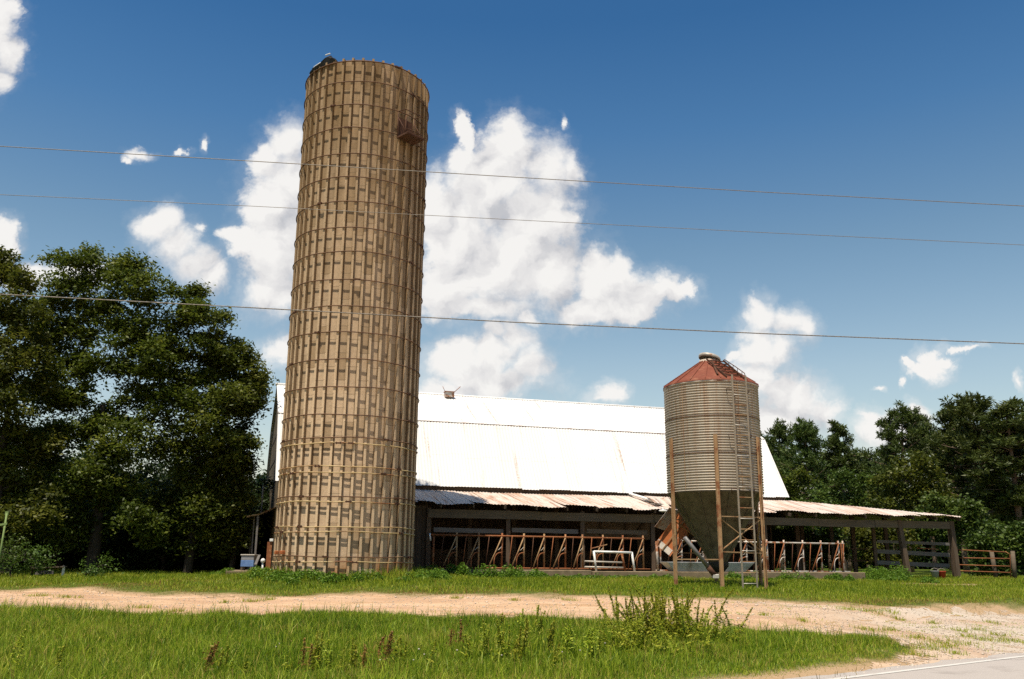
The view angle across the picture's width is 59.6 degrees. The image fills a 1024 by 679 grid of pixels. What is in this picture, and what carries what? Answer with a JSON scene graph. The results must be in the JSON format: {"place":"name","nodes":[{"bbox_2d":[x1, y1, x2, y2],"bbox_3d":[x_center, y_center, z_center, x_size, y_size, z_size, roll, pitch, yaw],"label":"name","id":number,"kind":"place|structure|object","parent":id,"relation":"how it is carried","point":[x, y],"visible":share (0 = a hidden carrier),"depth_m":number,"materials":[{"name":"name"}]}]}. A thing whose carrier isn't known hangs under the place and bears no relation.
{"place":"outdoors","nodes":[
{"label":"outdoors","id":0,"kind":"place"},
{"bbox_2d":[0,194,1018,244],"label":"power line","id":1,"kind":"object","parent":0,"point":[507,219],"visible":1,"depth_m":15.17,"materials":[{"name":"metal"}]},
{"bbox_2d":[0,146,1020,205],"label":"power line","id":2,"kind":"object","parent":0,"point":[499,176],"visible":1,"depth_m":15.34,"materials":[{"name":"metal"}]},
{"bbox_2d":[0,563,1023,678],"bbox_3d":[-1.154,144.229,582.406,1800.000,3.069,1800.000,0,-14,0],"label":"ground","id":3,"kind":"structure","parent":0,"point":[978,608],"depth_m":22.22,"materials":[{"name":"green plant"}]},
{"bbox_2d":[0,511,8,557],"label":"sign stake","id":4,"kind":"object","parent":3,"relation":"on","point":[5,521],"visible":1,"depth_m":26.88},
{"bbox_2d":[4,629,25,672],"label":"dock stalk","id":5,"kind":"object","parent":3,"relation":"on","point":[16,646],"visible":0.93,"depth_m":11.94,"materials":[{"name":"green plant"}]},
{"bbox_2d":[0,531,33,566],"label":"bush","id":6,"kind":"object","parent":3,"relation":"on","point":[10,550],"visible":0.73,"depth_m":27.78,"materials":[{"name":"green plant"}]},
{"bbox_2d":[0,537,60,575],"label":"bush","id":7,"kind":"object","parent":3,"relation":"on","point":[35,560],"visible":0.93,"depth_m":27.92,"materials":[{"name":"green plant"}]},
{"bbox_2d":[0,244,72,573],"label":"broadleaf tree","id":8,"kind":"object","parent":3,"relation":"on","point":[18,279],"visible":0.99,"depth_m":31.39,"materials":[{"name":"green plant"}]},
{"bbox_2d":[5,467,70,569],"bbox_3d":[-22.389,7.491,36.540,8.949,4.891,6.001,0,-14,0],"label":"shrub","id":9,"kind":"object","parent":3,"relation":"on","point":[36,541],"visible":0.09,"depth_m":35.79,"materials":[{"name":"green plant"}]},
{"bbox_2d":[27,566,66,575],"bbox_3d":[-14.853,7.466,28.513,1.122,0.476,0.300,0,-14,0],"label":"bench","id":10,"kind":"object","parent":3,"relation":"on","point":[50,571],"visible":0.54,"depth_m":28.42,"materials":[{"name":"grey wood"}]},
{"bbox_2d":[15,492,85,570],"bbox_3d":[-21.144,7.807,38.250,8.076,5.168,6.343,0,-14,0],"label":"shrub","id":11,"kind":"object","parent":3,"relation":"on","point":[53,561],"visible":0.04,"depth_m":37.01,"materials":[{"name":"green plant"}]},
{"bbox_2d":[52,643,65,670],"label":"dock stalk","id":12,"kind":"object","parent":3,"relation":"on","point":[58,656],"visible":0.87,"depth_m":11.94,"materials":[{"name":"green plant"}]},
{"bbox_2d":[6,416,142,568],"bbox_3d":[-20.826,6.156,36.309,12.598,6.820,6.194,5,-15,-16],"label":"broadleaf tree","id":13,"kind":"object","parent":3,"relation":"on","point":[77,457],"visible":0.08,"depth_m":36.77,"materials":[{"name":"green plant"}]},
{"bbox_2d":[32,499,133,570],"bbox_3d":[-18.736,8.116,39.034,8.184,4.779,5.879,0,-14,0],"label":"shrub","id":14,"kind":"object","parent":3,"relation":"on","point":[80,555],"visible":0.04,"depth_m":37.48,"materials":[{"name":"green plant"}]},
{"bbox_2d":[71,551,123,576],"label":"bush","id":15,"kind":"object","parent":3,"relation":"on","point":[93,572],"visible":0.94,"depth_m":29.11,"materials":[{"name":"green plant"}]},
{"bbox_2d":[2,240,224,571],"bbox_3d":[-15.446,2.350,33.704,8.629,13.147,4.358,0,-14,0],"label":"broadleaf tree","id":16,"kind":"object","parent":3,"relation":"on","point":[92,481],"visible":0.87,"depth_m":33.78,"materials":[{"name":"green plant"}]},
{"bbox_2d":[61,476,201,570],"bbox_3d":[-16.179,8.257,39.357,7.464,5.096,5.866,0,-14,0],"label":"shrub","id":17,"kind":"object","parent":3,"relation":"on","point":[106,552],"visible":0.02,"depth_m":37.37,"materials":[{"name":"green plant"}]},
{"bbox_2d":[92,433,273,570],"bbox_3d":[-13.689,6.944,37.858,7.585,6.113,6.734,5,-15,-19],"label":"broadleaf tree","id":18,"kind":"object","parent":3,"relation":"on","point":[152,467],"visible":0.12,"depth_m":36.53,"materials":[{"name":"green plant"}]},
{"bbox_2d":[101,475,269,571],"bbox_3d":[-13.557,8.061,37.980,7.863,4.724,5.802,0,-14,0],"label":"shrub","id":19,"kind":"object","parent":3,"relation":"on","point":[158,562],"visible":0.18,"depth_m":36.49,"materials":[{"name":"green plant"}]},
{"bbox_2d":[117,278,271,573],"bbox_3d":[-12.148,3.175,34.531,5.456,11.893,3.937,-4,-14,16],"label":"broadleaf tree","id":20,"kind":"object","parent":3,"relation":"on","point":[186,500],"visible":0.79,"depth_m":33.88,"materials":[{"name":"green plant"}]},
{"bbox_2d":[200,641,221,674],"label":"dock stalk","id":21,"kind":"object","parent":3,"relation":"on","point":[209,658],"visible":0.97,"depth_m":12.09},
{"bbox_2d":[215,645,229,669],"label":"dock stalk","id":22,"kind":"object","parent":3,"relation":"on","point":[222,656],"visible":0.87,"depth_m":12.32,"materials":[{"name":"green plant"}]},
{"bbox_2d":[194,481,269,569],"bbox_3d":[-11.364,8.547,39.593,6.946,4.652,5.865,0,-14,0],"label":"shrub","id":23,"kind":"object","parent":3,"relation":"on","point":[263,540],"visible":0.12,"depth_m":38.04,"materials":[{"name":"green plant"}]},
{"bbox_2d":[183,335,284,569],"bbox_3d":[-11.087,4.497,35.174,3.816,9.654,3.135,0,-14,0],"label":"broadleaf tree","id":24,"kind":"object","parent":3,"relation":"on","point":[255,378],"visible":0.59,"depth_m":34.66,"materials":[{"name":"green plant"}]},
{"bbox_2d":[234,655,252,672],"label":"dock stalk","id":25,"kind":"object","parent":3,"relation":"on","point":[245,665],"visible":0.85,"depth_m":12.17,"materials":[{"name":"green plant"}]},
{"bbox_2d":[240,554,257,569],"bbox_3d":[-9.429,8.127,31.966,0.500,0.857,0.440,0,-14,0],"label":"beehive","id":26,"kind":"object","parent":3,"relation":"on","point":[247,560],"visible":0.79,"depth_m":31.84,"materials":[{"name":"blue paint"}]},
{"bbox_2d":[266,539,273,567],"bbox_3d":[-8.329,7.487,30.663,0.200,1.267,0.100,0,-14,0],"label":"post","id":27,"kind":"object","parent":3,"relation":"on","point":[269,554],"visible":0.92,"depth_m":30.69,"materials":[{"name":"wood"}]},
{"bbox_2d":[283,655,295,673],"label":"dock stalk","id":28,"kind":"object","parent":3,"relation":"on","point":[287,667],"visible":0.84,"depth_m":12.27,"materials":[{"name":"green plant"}]},
{"bbox_2d":[297,637,319,674],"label":"dock stalk","id":29,"kind":"object","parent":3,"relation":"on","point":[304,650],"visible":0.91,"depth_m":12.15,"materials":[{"name":"plant"}]},
{"bbox_2d":[308,630,324,672],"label":"dock stalk","id":30,"kind":"object","parent":3,"relation":"on","point":[316,651],"visible":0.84,"depth_m":12.35,"materials":[{"name":"green plant"}]},
{"bbox_2d":[319,639,332,674],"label":"dock stalk","id":31,"kind":"object","parent":3,"relation":"on","point":[329,659],"visible":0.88,"depth_m":12.18,"materials":[{"name":"green plant"}]},
{"bbox_2d":[337,646,349,672],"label":"dock stalk","id":32,"kind":"object","parent":3,"relation":"on","point":[342,655],"visible":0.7,"depth_m":12.14,"materials":[{"name":"green plant"}]},
{"bbox_2d":[272,53,429,576],"bbox_3d":[-5.146,-0.824,29.694,4.389,17.151,4.383,0,-14,0],"label":"silo","id":33,"kind":"object","parent":3,"relation":"on","point":[346,501],"visible":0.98,"depth_m":27.94,"materials":[{"name":"concrete"}]},
{"bbox_2d":[398,117,412,135],"bbox_3d":[-3.550,-6.958,29.742,0.040,0.720,0.600,-12,-19,42],"label":"filling door","id":34,"kind":"structure","parent":33,"relation":"in","point":[409,125],"depth_m":29.68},
{"bbox_2d":[346,638,358,669],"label":"dock stalk","id":35,"kind":"object","parent":3,"relation":"on","point":[353,657],"visible":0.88,"depth_m":12.34,"materials":[{"name":"green plant"}]},
{"bbox_2d":[360,644,372,670],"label":"dock stalk","id":36,"kind":"object","parent":3,"relation":"on","point":[364,654],"visible":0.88,"depth_m":12.29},
{"bbox_2d":[373,630,394,667],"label":"dock stalk","id":37,"kind":"object","parent":3,"relation":"on","point":[389,650],"visible":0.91,"depth_m":12.48,"materials":[{"name":"plant"}]},
{"bbox_2d":[391,635,410,663],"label":"dock stalk","id":38,"kind":"object","parent":3,"relation":"on","point":[400,653],"visible":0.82,"depth_m":12.67,"materials":[{"name":"green plant"}]},
{"bbox_2d":[424,639,437,670],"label":"dock stalk","id":39,"kind":"object","parent":3,"relation":"on","point":[433,648],"visible":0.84,"depth_m":12.28,"materials":[{"name":"green plant"}]},
{"bbox_2d":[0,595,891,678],"bbox_3d":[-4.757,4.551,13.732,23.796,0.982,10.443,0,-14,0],"label":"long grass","id":40,"kind":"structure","parent":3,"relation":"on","point":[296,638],"depth_m":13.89,"materials":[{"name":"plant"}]},
{"bbox_2d":[446,619,466,650],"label":"dock stalk","id":41,"kind":"object","parent":3,"relation":"on","point":[460,636],"visible":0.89,"depth_m":13.86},
{"bbox_2d":[0,603,918,678],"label":"bank grass","id":42,"kind":"structure","parent":3,"relation":"on","point":[801,651],"depth_m":14.00,"materials":[{"name":"plant"}]},
{"bbox_2d":[460,634,474,661],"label":"dock stalk","id":43,"kind":"object","parent":3,"relation":"on","point":[468,646],"visible":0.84,"depth_m":13.21,"materials":[{"name":"green plant"}]},
{"bbox_2d":[473,619,492,657],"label":"dock stalk","id":44,"kind":"object","parent":3,"relation":"on","point":[485,638],"visible":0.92,"depth_m":13.46,"materials":[{"name":"green plant"}]},
{"bbox_2d":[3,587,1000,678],"bbox_3d":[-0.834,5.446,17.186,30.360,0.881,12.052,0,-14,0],"label":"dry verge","id":45,"kind":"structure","parent":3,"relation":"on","point":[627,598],"depth_m":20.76,"materials":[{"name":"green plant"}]},
{"bbox_2d":[490,618,514,660],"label":"dock stalk","id":46,"kind":"object","parent":3,"relation":"on","point":[500,641],"visible":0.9,"depth_m":13.22,"materials":[{"name":"green plant"}]},
{"bbox_2d":[0,588,1023,668],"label":"dirt drive","id":47,"kind":"structure","parent":3,"relation":"on","point":[466,602],"depth_m":19.49,"materials":[{"name":"soil"}]},
{"bbox_2d":[0,590,1023,672],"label":"gravel","id":48,"kind":"structure","parent":47,"relation":"on","point":[917,626],"depth_m":19.43,"materials":[{"name":"gravel"}]},
{"bbox_2d":[23,592,1023,657],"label":"gravel tufts","id":49,"kind":"object","parent":47,"relation":"on","point":[917,636],"visible":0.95,"depth_m":18.07,"materials":[{"name":"gravel"}]},
{"bbox_2d":[649,600,1023,651],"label":"seedlings","id":50,"kind":"object","parent":47,"relation":"on","point":[935,626],"visible":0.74,"depth_m":19.06,"materials":[{"name":"green plant"}]},
{"bbox_2d":[510,617,530,663],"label":"dock stalk","id":51,"kind":"object","parent":3,"relation":"on","point":[524,637],"visible":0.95,"depth_m":13.09,"materials":[{"name":"green plant"}]},
{"bbox_2d":[517,609,524,628],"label":"dock stalk","id":52,"kind":"object","parent":3,"relation":"on","point":[522,616],"visible":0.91,"depth_m":15.81,"materials":[{"name":"green plant"}]},
{"bbox_2d":[62,461,1001,569],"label":"woods","id":53,"kind":"object","parent":3,"relation":"on","point":[940,559],"visible":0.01,"depth_m":77.89,"materials":[{"name":"green plant"}]},
{"bbox_2d":[530,605,546,636],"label":"dock stalk","id":54,"kind":"object","parent":3,"relation":"on","point":[540,625],"visible":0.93,"depth_m":15.21,"materials":[{"name":"green plant"}]},
{"bbox_2d":[543,620,556,648],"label":"dock stalk","id":55,"kind":"object","parent":3,"relation":"on","point":[551,635],"visible":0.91,"depth_m":13.94,"materials":[{"name":"green plant"}]},
{"bbox_2d":[550,641,560,667],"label":"dock stalk","id":56,"kind":"object","parent":3,"relation":"on","point":[556,658],"visible":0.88,"depth_m":12.76,"materials":[{"name":"green plant"}]},
{"bbox_2d":[560,620,577,655],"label":"dock stalk","id":57,"kind":"object","parent":3,"relation":"on","point":[567,638],"visible":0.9,"depth_m":13.46,"materials":[{"name":"green plant"}]},
{"bbox_2d":[207,562,940,584],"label":"ground weeds","id":58,"kind":"object","parent":3,"relation":"on","point":[290,577],"visible":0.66,"depth_m":30.25,"materials":[{"name":"plant"}]},
{"bbox_2d":[580,623,599,661],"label":"dock stalk","id":59,"kind":"object","parent":3,"relation":"on","point":[590,643],"visible":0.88,"depth_m":13.19,"materials":[{"name":"green plant"}]},
{"bbox_2d":[225,383,960,576],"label":"barn","id":60,"kind":"structure","parent":3,"relation":"on","point":[486,465],"depth_m":37.77,"materials":[{"name":"white metal"}]},
{"bbox_2d":[627,492,663,504],"bbox_3d":[5.311,6.423,36.254,0.675,0.661,2.578,4,-14,-14],"label":"sheet","id":61,"kind":"object","parent":60,"relation":"on","point":[641,497],"visible":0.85,"depth_m":36.34,"materials":[{"name":"white metal"}]},
{"bbox_2d":[647,496,670,504],"bbox_3d":[6.100,6.491,35.945,1.565,0.522,2.728,0,-14,0],"label":"loose roof sheet","id":62,"kind":"object","parent":60,"relation":"on","point":[663,500],"visible":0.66,"depth_m":35.73,"materials":[{"name":"metal"}]},
{"bbox_2d":[958,549,1010,577],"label":"farm gate","id":63,"kind":"structure","parent":60,"relation":"attached to","point":[1009,558],"depth_m":38.43,"materials":[{"name":"orange metal"}]},
{"bbox_2d":[613,591,621,622],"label":"dock stalk","id":64,"kind":"object","parent":3,"relation":"on","point":[617,605],"visible":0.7,"depth_m":16.67,"materials":[{"name":"green plant"}]},
{"bbox_2d":[432,569,864,579],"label":"concrete kerb","id":65,"kind":"structure","parent":3,"relation":"on","point":[819,575],"depth_m":32.97,"materials":[{"name":"concrete"}]},
{"bbox_2d":[426,532,649,569],"bbox_3d":[1.107,7.725,32.558,8.596,1.267,0.115,5,-15,-17],"label":"stanchion row","id":66,"kind":"object","parent":65,"relation":"on","point":[543,543],"visible":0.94,"depth_m":32.51,"materials":[{"name":"orange metal"}]},
{"bbox_2d":[584,550,625,570],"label":"pipe gate","id":67,"kind":"structure","parent":65,"relation":"on","point":[623,562],"depth_m":32.75,"materials":[{"name":"white metal"}]},
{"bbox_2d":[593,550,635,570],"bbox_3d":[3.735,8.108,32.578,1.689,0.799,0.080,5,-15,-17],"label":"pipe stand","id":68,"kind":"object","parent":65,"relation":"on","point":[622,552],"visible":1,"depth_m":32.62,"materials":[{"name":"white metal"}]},
{"bbox_2d":[655,541,658,569],"bbox_3d":[5.492,8.168,33.803,0.112,1.048,0.094,6,-15,-22],"label":"pipe post","id":69,"kind":"object","parent":65,"relation":"on","point":[657,560],"visible":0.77,"depth_m":33.74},
{"bbox_2d":[660,562,753,571],"bbox_3d":[7.372,8.565,33.669,3.677,0.340,0.640,5,-15,-17],"label":"feed trough","id":70,"kind":"object","parent":65,"relation":"on","point":[700,566],"visible":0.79,"depth_m":33.30,"materials":[{"name":"metal"}]},
{"bbox_2d":[655,539,850,571],"bbox_3d":[9.587,8.506,35.164,8.723,1.253,0.115,5,-15,-17],"label":"stanchion row","id":71,"kind":"object","parent":65,"relation":"on","point":[802,549],"visible":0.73,"depth_m":35.64,"materials":[{"name":"orange metal"}]},
{"bbox_2d":[593,610,713,656],"bbox_3d":[2.149,4.605,13.950,1.945,0.735,1.216,0,-14,0],"label":"weed bush","id":72,"kind":"object","parent":3,"relation":"on","point":[638,639],"visible":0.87,"depth_m":13.80,"materials":[{"name":"green plant"}]},
{"bbox_2d":[594,582,752,644],"bbox_3d":[2.691,4.622,15.007,2.481,1.068,1.217,4,-14,-13],"label":"weed bush","id":73,"kind":"object","parent":3,"relation":"on","point":[668,624],"visible":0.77,"depth_m":14.87,"materials":[{"name":"green plant"}]},
{"bbox_2d":[618,602,739,644],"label":"weed bush","id":74,"kind":"object","parent":3,"relation":"on","point":[690,618],"visible":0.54,"depth_m":14.85,"materials":[{"name":"green plant"}]},
{"bbox_2d":[663,352,767,588],"bbox_3d":[6.209,3.972,27.445,3.023,7.262,3.167,0,-14,0],"label":"feed bin","id":75,"kind":"object","parent":3,"relation":"on","point":[715,482],"visible":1,"depth_m":26.47,"materials":[{"name":"metal"}]},
{"bbox_2d":[655,507,689,555],"bbox_3d":[5.242,6.144,28.534,1.425,1.537,0.364,-4,-15,17],"label":"tilted hopper","id":76,"kind":"object","parent":75,"relation":"attached to","point":[664,542],"visible":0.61,"depth_m":28.68,"materials":[{"name":"metal"}]},
{"bbox_2d":[683,536,718,578],"bbox_3d":[5.343,6.164,25.299,1.079,1.163,0.213,4,-14,-15],"label":"auger","id":77,"kind":"object","parent":75,"relation":"attached to","point":[712,572],"visible":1,"depth_m":25.22,"materials":[{"name":"metal"}]},
{"bbox_2d":[764,417,803,569],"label":"pine tree","id":78,"kind":"object","parent":3,"relation":"on","point":[778,430],"visible":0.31,"depth_m":63.71,"materials":[{"name":"green plant"}]},
{"bbox_2d":[773,463,823,569],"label":"scrub tree","id":79,"kind":"object","parent":3,"relation":"on","point":[802,476],"visible":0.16,"depth_m":57.45,"materials":[{"name":"green plant"}]},
{"bbox_2d":[772,417,837,567],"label":"pine tree","id":80,"kind":"object","parent":3,"relation":"on","point":[805,434],"visible":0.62,"depth_m":59.20,"materials":[{"name":"green plant"}]},
{"bbox_2d":[771,525,851,570],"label":"scrub tree","id":81,"kind":"object","parent":3,"relation":"on","point":[785,534],"visible":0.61,"depth_m":45.56,"materials":[{"name":"green plant"}]},
{"bbox_2d":[805,451,846,569],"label":"pine tree","id":82,"kind":"object","parent":3,"relation":"on","point":[830,565],"visible":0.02,"depth_m":68.91,"materials":[{"name":"green plant"}]},
{"bbox_2d":[796,463,887,570],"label":"scrub tree","id":83,"kind":"object","parent":3,"relation":"on","point":[841,476],"visible":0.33,"depth_m":51.26,"materials":[{"name":"green plant"}]},
{"bbox_2d":[818,418,867,570],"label":"pine tree","id":84,"kind":"object","parent":3,"relation":"on","point":[833,456],"visible":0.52,"depth_m":60.68,"materials":[{"name":"green plant"}]},
{"bbox_2d":[839,447,880,568],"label":"pine tree","id":85,"kind":"object","parent":3,"relation":"on","point":[862,459],"visible":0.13,"depth_m":65.58,"materials":[{"name":"green plant"}]},
{"bbox_2d":[855,457,897,567],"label":"pine tree","id":86,"kind":"object","parent":3,"relation":"on","point":[870,465],"visible":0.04,"depth_m":69.38,"materials":[{"name":"green plant"}]},
{"bbox_2d":[838,527,924,569],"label":"scrub tree","id":87,"kind":"object","parent":3,"relation":"on","point":[865,541],"visible":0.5,"depth_m":45.54,"materials":[{"name":"green plant"}]},
{"bbox_2d":[868,443,915,569],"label":"pine tree","id":88,"kind":"object","parent":3,"relation":"on","point":[884,485],"visible":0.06,"depth_m":67.59,"materials":[{"name":"green plant"}]},
{"bbox_2d":[856,399,945,572],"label":"pine tree","id":89,"kind":"object","parent":3,"relation":"on","point":[890,434],"visible":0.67,"depth_m":56.65,"materials":[{"name":"green plant"}]},
{"bbox_2d":[848,528,953,576],"bbox_3d":[16.874,9.386,38.628,5.623,2.400,0.282,5,-15,-17],"label":"board fence","id":90,"kind":"object","parent":3,"relation":"on","point":[876,561],"visible":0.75,"depth_m":38.73,"materials":[{"name":"brown wood"}]},
{"bbox_2d":[858,450,959,567],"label":"scrub tree","id":91,"kind":"object","parent":3,"relation":"on","point":[918,459],"visible":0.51,"depth_m":49.30,"materials":[{"name":"green plant"}]},
{"bbox_2d":[897,406,953,570],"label":"pine tree","id":92,"kind":"object","parent":3,"relation":"on","point":[930,428],"visible":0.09,"depth_m":59.55,"materials":[{"name":"green plant"}]},
{"bbox_2d":[929,426,951,570],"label":"pine tree","id":93,"kind":"object","parent":3,"relation":"on","point":[948,551],"depth_m":66.15,"materials":[{"name":"green plant"}]},
{"bbox_2d":[919,402,982,572],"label":"pine tree","id":94,"kind":"object","parent":3,"relation":"on","point":[945,422],"visible":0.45,"depth_m":53.98,"materials":[{"name":"green plant"}]},
{"bbox_2d":[908,489,1003,551],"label":"scrub tree","id":95,"kind":"object","parent":3,"relation":"on","point":[969,509],"visible":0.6,"depth_m":44.96,"materials":[{"name":"green plant"}]},
{"bbox_2d":[946,431,985,569],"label":"pine tree","id":96,"kind":"object","parent":3,"relation":"on","point":[967,484],"visible":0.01,"depth_m":60.92,"materials":[{"name":"green plant"}]},
{"bbox_2d":[923,390,1023,543],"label":"pine tree","id":97,"kind":"object","parent":3,"relation":"on","point":[965,408],"visible":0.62,"depth_m":51.94,"materials":[{"name":"green plant"}]},
{"bbox_2d":[939,462,1022,554],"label":"scrub tree","id":98,"kind":"object","parent":3,"relation":"on","point":[953,485],"visible":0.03,"depth_m":57.38,"materials":[{"name":"green plant"}]},
{"bbox_2d":[957,518,1023,576],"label":"scrub tree","id":99,"kind":"object","parent":3,"relation":"on","point":[1012,539],"visible":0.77,"depth_m":41.65,"materials":[{"name":"green plant"}]},
{"bbox_2d":[960,395,1023,574],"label":"pine tree","id":100,"kind":"object","parent":3,"relation":"on","point":[1003,440],"visible":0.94,"depth_m":49.34,"materials":[{"name":"green plant"}]},
{"bbox_2d":[990,552,997,576],"bbox_3d":[20.888,9.830,38.709,0.237,1.311,0.194,0,-14,0],"label":"fence post","id":101,"kind":"object","parent":3,"relation":"on","point":[994,568],"visible":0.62,"depth_m":38.67,"materials":[{"name":"grey wood"}]},
{"bbox_2d":[984,399,1023,512],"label":"pine tree","id":102,"kind":"object","parent":3,"relation":"on","point":[1022,414],"visible":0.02,"depth_m":54.43,"materials":[{"name":"green plant"}]},
{"bbox_2d":[1010,551,1016,577],"bbox_3d":[21.738,9.813,38.715,0.232,1.277,0.194,0,-14,0],"label":"fence post","id":103,"kind":"object","parent":3,"relation":"on","point":[1013,566],"visible":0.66,"depth_m":38.67,"materials":[{"name":"grey wood"}]},
{"bbox_2d":[0,294,1023,343],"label":"power line","id":104,"kind":"object","parent":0,"point":[502,321],"visible":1,"depth_m":14.21,"materials":[{"name":"metal"}]},
{"bbox_2d":[0,0,1023,559],"label":"sky","id":105,"kind":"structure","parent":0,"point":[912,100],"materials":[{"name":"blue"}]},
{"bbox_2d":[787,653,1023,678],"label":"road","id":106,"kind":"structure","parent":0,"point":[1011,668],"depth_m":13.60,"materials":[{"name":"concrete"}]},
{"bbox_2d":[831,655,1023,678],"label":"road marking","id":107,"kind":"object","parent":106,"relation":"on","point":[925,667],"visible":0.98,"depth_m":13.89,"materials":[{"name":"paint"}]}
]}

